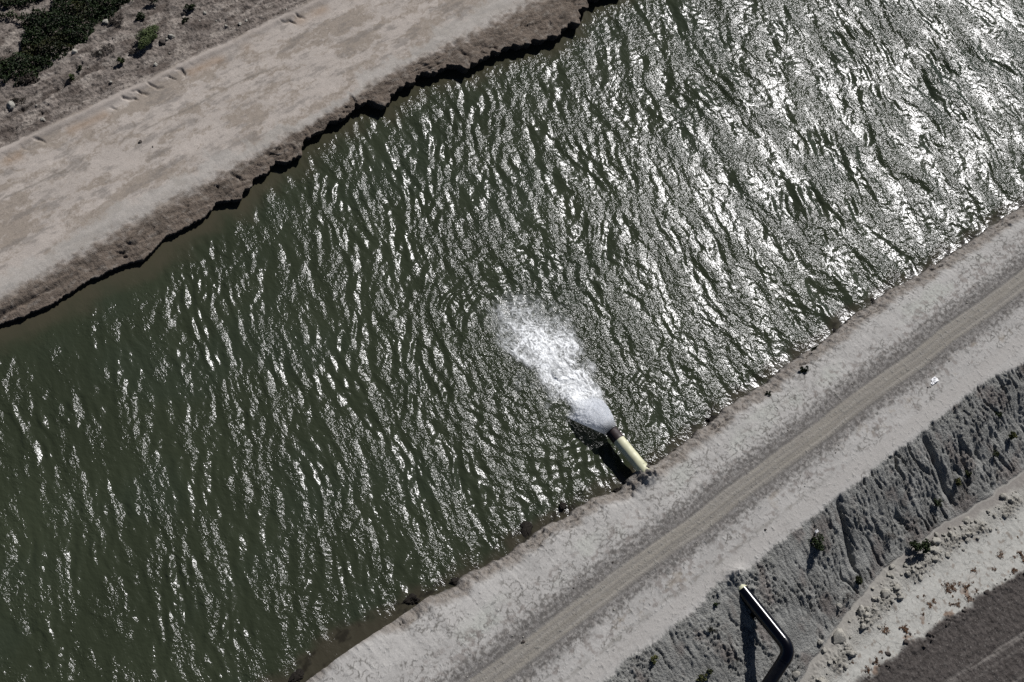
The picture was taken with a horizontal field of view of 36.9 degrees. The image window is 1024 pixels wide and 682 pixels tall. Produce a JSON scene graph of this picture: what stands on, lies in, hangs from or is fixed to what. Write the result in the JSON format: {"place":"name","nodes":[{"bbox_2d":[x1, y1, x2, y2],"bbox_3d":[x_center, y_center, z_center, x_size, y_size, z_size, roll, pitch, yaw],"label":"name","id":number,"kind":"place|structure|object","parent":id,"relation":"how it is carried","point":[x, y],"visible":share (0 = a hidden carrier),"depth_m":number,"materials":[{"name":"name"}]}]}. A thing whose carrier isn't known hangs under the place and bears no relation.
{"place":"outdoors","nodes":[
{"label":"outdoors","id":0,"kind":"place"},
{"bbox_2d":[0,0,288,152],"bbox_3d":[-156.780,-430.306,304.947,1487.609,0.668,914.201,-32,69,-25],"label":"ground","id":1,"kind":"structure","parent":0,"point":[56,94],"depth_m":76.57,"materials":[{"name":"soil"}]},
{"bbox_2d":[6,101,14,109],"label":"stone","id":2,"kind":"object","parent":1,"relation":"on","point":[10,104],"visible":1,"depth_m":73.94,"materials":[{"name":"grey stone"}]},
{"bbox_2d":[10,96,25,103],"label":"dry bush","id":3,"kind":"object","parent":1,"relation":"on","point":[15,100],"visible":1,"depth_m":74.26,"materials":[{"name":"brown plant"}]},
{"bbox_2d":[18,71,40,84],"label":"dry bush","id":4,"kind":"object","parent":1,"relation":"on","point":[30,79],"visible":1,"depth_m":74.94,"materials":[{"name":"brown plant"}]},
{"bbox_2d":[0,0,132,86],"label":"ground cover","id":5,"kind":"object","parent":1,"relation":"on","point":[34,57],"visible":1,"depth_m":76.64,"materials":[{"name":"green plant"}]},
{"bbox_2d":[68,73,74,81],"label":"shrub","id":6,"kind":"object","parent":1,"relation":"on","point":[71,76],"visible":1,"depth_m":75.30,"materials":[{"name":"green plant"}]},
{"bbox_2d":[91,43,114,56],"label":"dry bush","id":7,"kind":"object","parent":1,"relation":"on","point":[103,48],"visible":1,"depth_m":76.62,"materials":[{"name":"brown plant"}]},
{"bbox_2d":[107,14,124,26],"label":"dry bush","id":8,"kind":"object","parent":1,"relation":"on","point":[112,21],"visible":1,"depth_m":77.57,"materials":[{"name":"brown plant"}]},
{"bbox_2d":[116,57,124,63],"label":"shrub","id":9,"kind":"object","parent":1,"relation":"on","point":[122,60],"visible":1,"depth_m":76.14,"materials":[{"name":"green plant"}]},
{"bbox_2d":[129,48,139,53],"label":"dry bush","id":10,"kind":"object","parent":1,"relation":"on","point":[131,51],"visible":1,"depth_m":76.79,"materials":[{"name":"brown plant"}]},
{"bbox_2d":[135,11,144,20],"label":"shrub","id":11,"kind":"object","parent":1,"relation":"on","point":[139,16],"visible":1,"depth_m":77.88,"materials":[{"name":"green plant"}]},
{"bbox_2d":[135,24,158,49],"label":"shrub","id":12,"kind":"object","parent":1,"relation":"on","point":[147,36],"visible":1,"depth_m":76.94,"materials":[{"name":"green plant"}]},
{"bbox_2d":[159,39,165,44],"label":"dirt lump","id":13,"kind":"object","parent":1,"relation":"on","point":[162,42],"visible":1,"depth_m":77.45,"materials":[{"name":"soil"}]},
{"bbox_2d":[183,4,195,10],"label":"shrub","id":14,"kind":"object","parent":1,"relation":"on","point":[190,7],"visible":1,"depth_m":78.70,"materials":[{"name":"green plant"}]},
{"bbox_2d":[0,0,598,324],"bbox_3d":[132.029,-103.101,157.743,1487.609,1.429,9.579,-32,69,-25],"label":"bank","id":15,"kind":"structure","parent":0,"point":[98,190],"depth_m":75.14,"materials":[{"name":"soil"}]},
{"bbox_2d":[0,0,1023,681],"bbox_3d":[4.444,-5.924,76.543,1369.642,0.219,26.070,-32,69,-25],"label":"water","id":16,"kind":"structure","parent":0,"point":[308,412],"depth_m":72.57,"materials":[{"name":"green liquid"}]},
{"bbox_2d":[288,668,303,681],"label":"mud clump","id":17,"kind":"object","parent":16,"relation":"in","point":[297,675],"visible":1,"depth_m":62.31,"materials":[{"name":"brown soil"}]},
{"bbox_2d":[401,593,420,604],"bbox_3d":[-4.334,10.917,64.754,0.777,0.239,0.723,-42,60,-15],"label":"mud clump","id":18,"kind":"object","parent":16,"relation":"in","point":[412,598],"visible":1,"depth_m":64.70,"materials":[{"name":"brown soil"}]},
{"bbox_2d":[519,521,532,538],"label":"mud clump","id":19,"kind":"object","parent":16,"relation":"in","point":[526,528],"visible":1,"depth_m":67.22,"materials":[{"name":"brown soil"}]},
{"bbox_2d":[500,307,603,409],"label":"whitewater","id":20,"kind":"structure","parent":16,"relation":"on","point":[578,394],"depth_m":71.76,"materials":[{"name":"white liquid"}]},
{"bbox_2d":[560,502,567,508],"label":"mud clump","id":21,"kind":"object","parent":16,"relation":"in","point":[563,505],"visible":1,"depth_m":68.07,"materials":[{"name":"brown soil"}]},
{"bbox_2d":[306,205,1023,681],"bbox_3d":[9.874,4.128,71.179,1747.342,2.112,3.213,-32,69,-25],"label":"canal bank","id":22,"kind":"structure","parent":0,"point":[434,637],"depth_m":68.09,"materials":[{"name":"soil"}]},
{"bbox_2d":[450,577,459,585],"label":"mud clump","id":23,"kind":"object","parent":22,"relation":"on","point":[454,580],"visible":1,"depth_m":65.45,"materials":[{"name":"soil"}]},
{"bbox_2d":[606,426,648,471],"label":"outlet pipe","id":24,"kind":"object","parent":22,"relation":"attached to","point":[627,450],"visible":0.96,"depth_m":69.13,"materials":[{"name":"beige metal"}]},
{"bbox_2d":[571,398,615,434],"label":"water jet","id":25,"kind":"object","parent":24,"relation":"attached to","point":[596,415],"visible":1,"depth_m":69.95},
{"bbox_2d":[706,415,717,421],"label":"mud clump","id":26,"kind":"object","parent":22,"relation":"on","point":[711,418],"visible":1,"depth_m":71.51,"materials":[{"name":"brown soil"}]},
{"bbox_2d":[800,366,808,372],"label":"shrub","id":27,"kind":"object","parent":22,"relation":"on","point":[802,369],"visible":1,"depth_m":72.80,"materials":[{"name":"green plant"}]},
{"bbox_2d":[435,250,1023,681],"bbox_3d":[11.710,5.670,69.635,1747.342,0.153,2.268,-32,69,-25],"label":"dirt road","id":28,"kind":"structure","parent":0,"point":[567,616],"depth_m":68.72,"materials":[{"name":"soil"}]},
{"bbox_2d":[528,305,1023,681],"bbox_3d":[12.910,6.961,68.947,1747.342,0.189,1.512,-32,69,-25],"label":"embankment top","id":29,"kind":"structure","parent":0,"point":[609,642],"depth_m":68.45,"materials":[{"name":"soil"}]},
{"bbox_2d":[931,377,938,384],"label":"plastic scrap","id":30,"kind":"object","parent":29,"relation":"on","point":[934,380],"visible":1,"depth_m":73.30,"materials":[{"name":"white plastic"}]},
{"bbox_2d":[589,344,1023,681],"bbox_3d":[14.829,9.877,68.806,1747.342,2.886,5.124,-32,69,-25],"label":"embankment slope","id":31,"kind":"structure","parent":0,"point":[795,582],"depth_m":69.64,"materials":[{"name":"soil"}]},
{"bbox_2d":[651,655,658,664],"bbox_3d":[5.946,13.294,64.083,0.422,0.405,0.379,-32,69,-25],"label":"shrub","id":32,"kind":"object","parent":31,"relation":"on","point":[654,658],"visible":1,"depth_m":64.01,"materials":[{"name":"green plant"}]},
{"bbox_2d":[696,673,707,681],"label":"shrub","id":33,"kind":"object","parent":31,"relation":"on","point":[702,678],"visible":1,"depth_m":64.75,"materials":[{"name":"green plant"}]},
{"bbox_2d":[738,584,793,681],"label":"supply pipe","id":34,"kind":"object","parent":31,"relation":"on","point":[772,628],"visible":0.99,"depth_m":65.33,"materials":[{"name":"black metal"}]},
{"bbox_2d":[792,671,800,678],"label":"clay clod","id":35,"kind":"object","parent":31,"relation":"on","point":[796,674],"visible":1,"depth_m":66.80,"materials":[{"name":"grey soil"}]},
{"bbox_2d":[808,530,824,550],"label":"shrub","id":36,"kind":"object","parent":31,"relation":"on","point":[818,545],"visible":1,"depth_m":68.17,"materials":[{"name":"green plant"}]},
{"bbox_2d":[833,628,845,644],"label":"clay clod","id":37,"kind":"object","parent":31,"relation":"on","point":[839,635],"visible":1,"depth_m":68.11,"materials":[{"name":"grey soil"}]},
{"bbox_2d":[844,592,855,603],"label":"dead bush","id":38,"kind":"object","parent":31,"relation":"on","point":[848,595],"visible":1,"depth_m":68.99,"materials":[{"name":"grey plant"}]},
{"bbox_2d":[856,576,862,584],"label":"shrub","id":39,"kind":"object","parent":31,"relation":"on","point":[859,581],"visible":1,"depth_m":69.51,"materials":[{"name":"green plant"}]},
{"bbox_2d":[856,605,865,616],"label":"clay clod","id":40,"kind":"object","parent":31,"relation":"on","point":[860,610],"visible":1,"depth_m":68.94,"materials":[{"name":"grey soil"}]},
{"bbox_2d":[881,591,888,598],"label":"clay clod","id":41,"kind":"object","parent":31,"relation":"on","point":[885,594],"visible":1,"depth_m":69.53,"materials":[{"name":"grey soil"}]},
{"bbox_2d":[881,589,891,597],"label":"clay clod","id":42,"kind":"object","parent":31,"relation":"on","point":[888,590],"visible":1,"depth_m":69.62,"materials":[{"name":"grey soil"}]},
{"bbox_2d":[886,530,898,540],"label":"dead bush","id":43,"kind":"object","parent":31,"relation":"on","point":[892,535],"visible":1,"depth_m":70.53,"materials":[{"name":"grey plant"}]},
{"bbox_2d":[894,583,900,589],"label":"clay clod","id":44,"kind":"object","parent":31,"relation":"on","point":[897,586],"visible":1,"depth_m":69.83,"materials":[{"name":"grey soil"}]},
{"bbox_2d":[909,538,930,553],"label":"shrub","id":45,"kind":"object","parent":31,"relation":"on","point":[924,545],"visible":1,"depth_m":70.69,"materials":[{"name":"green plant"}]},
{"bbox_2d":[931,556,938,561],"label":"clay clod","id":46,"kind":"object","parent":31,"relation":"on","point":[935,558],"visible":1,"depth_m":70.91,"materials":[{"name":"grey soil"}]},
{"bbox_2d":[932,546,938,553],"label":"clay clod","id":47,"kind":"object","parent":31,"relation":"on","point":[936,551],"visible":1,"depth_m":71.14,"materials":[{"name":"grey soil"}]},
{"bbox_2d":[931,537,940,545],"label":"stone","id":48,"kind":"object","parent":31,"relation":"on","point":[935,540],"visible":1,"depth_m":71.41,"materials":[{"name":"beige stone"}]},
{"bbox_2d":[934,498,942,506],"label":"shrub","id":49,"kind":"object","parent":31,"relation":"on","point":[937,503],"visible":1,"depth_m":71.92,"materials":[{"name":"green plant"}]},
{"bbox_2d":[955,477,961,485],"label":"shrub","id":50,"kind":"object","parent":31,"relation":"on","point":[958,481],"visible":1,"depth_m":72.49,"materials":[{"name":"green plant"}]},
{"bbox_2d":[962,516,969,523],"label":"clay clod","id":51,"kind":"object","parent":31,"relation":"on","point":[967,518],"visible":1,"depth_m":72.30,"materials":[{"name":"grey soil"}]},
{"bbox_2d":[965,470,971,477],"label":"shrub","id":52,"kind":"object","parent":31,"relation":"on","point":[967,473],"visible":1,"depth_m":72.94,"materials":[{"name":"green plant"}]},
{"bbox_2d":[993,449,999,456],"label":"shrub","id":53,"kind":"object","parent":31,"relation":"on","point":[997,453],"visible":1,"depth_m":73.56,"materials":[{"name":"green plant"}]},
{"bbox_2d":[994,411,1002,416],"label":"shrub","id":54,"kind":"object","parent":31,"relation":"on","point":[999,414],"visible":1,"depth_m":73.89,"materials":[{"name":"green plant"}]},
{"bbox_2d":[1000,493,1006,498],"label":"clay clod","id":55,"kind":"object","parent":31,"relation":"on","point":[1003,495],"visible":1,"depth_m":73.21,"materials":[{"name":"grey soil"}]},
{"bbox_2d":[1008,431,1017,439],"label":"shrub","id":56,"kind":"object","parent":31,"relation":"on","point":[1012,435],"visible":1,"depth_m":74.01,"materials":[{"name":"green plant"}]},
{"bbox_2d":[795,489,1023,681],"bbox_3d":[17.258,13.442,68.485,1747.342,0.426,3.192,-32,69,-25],"label":"ground","id":57,"kind":"structure","parent":0,"point":[912,660],"depth_m":69.73,"materials":[{"name":"soil"}]},
{"bbox_2d":[847,650,856,656],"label":"clay clod","id":58,"kind":"object","parent":57,"relation":"on","point":[851,653],"visible":1,"depth_m":67.80,"materials":[{"name":"grey soil"}]},
{"bbox_2d":[860,623,866,629],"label":"clay clod","id":59,"kind":"object","parent":57,"relation":"on","point":[863,626],"visible":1,"depth_m":68.56,"materials":[{"name":"grey soil"}]},
{"bbox_2d":[881,624,889,634],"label":"dry tuft","id":60,"kind":"object","parent":57,"relation":"on","point":[885,628],"visible":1,"depth_m":68.82,"materials":[{"name":"brown plant"}]},
{"bbox_2d":[899,624,909,633],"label":"dry tuft","id":61,"kind":"object","parent":57,"relation":"on","point":[903,628],"visible":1,"depth_m":68.97,"materials":[{"name":"brown plant"}]},
{"bbox_2d":[943,582,950,590],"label":"dry tuft","id":62,"kind":"object","parent":57,"relation":"on","point":[947,586],"visible":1,"depth_m":70.40,"materials":[{"name":"brown plant"}]},
{"bbox_2d":[912,583,1023,681],"bbox_3d":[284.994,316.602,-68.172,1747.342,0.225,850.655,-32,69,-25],"label":"field road","id":63,"kind":"structure","parent":0,"point":[989,647],"depth_m":69.02,"materials":[{"name":"soil"}]}
]}

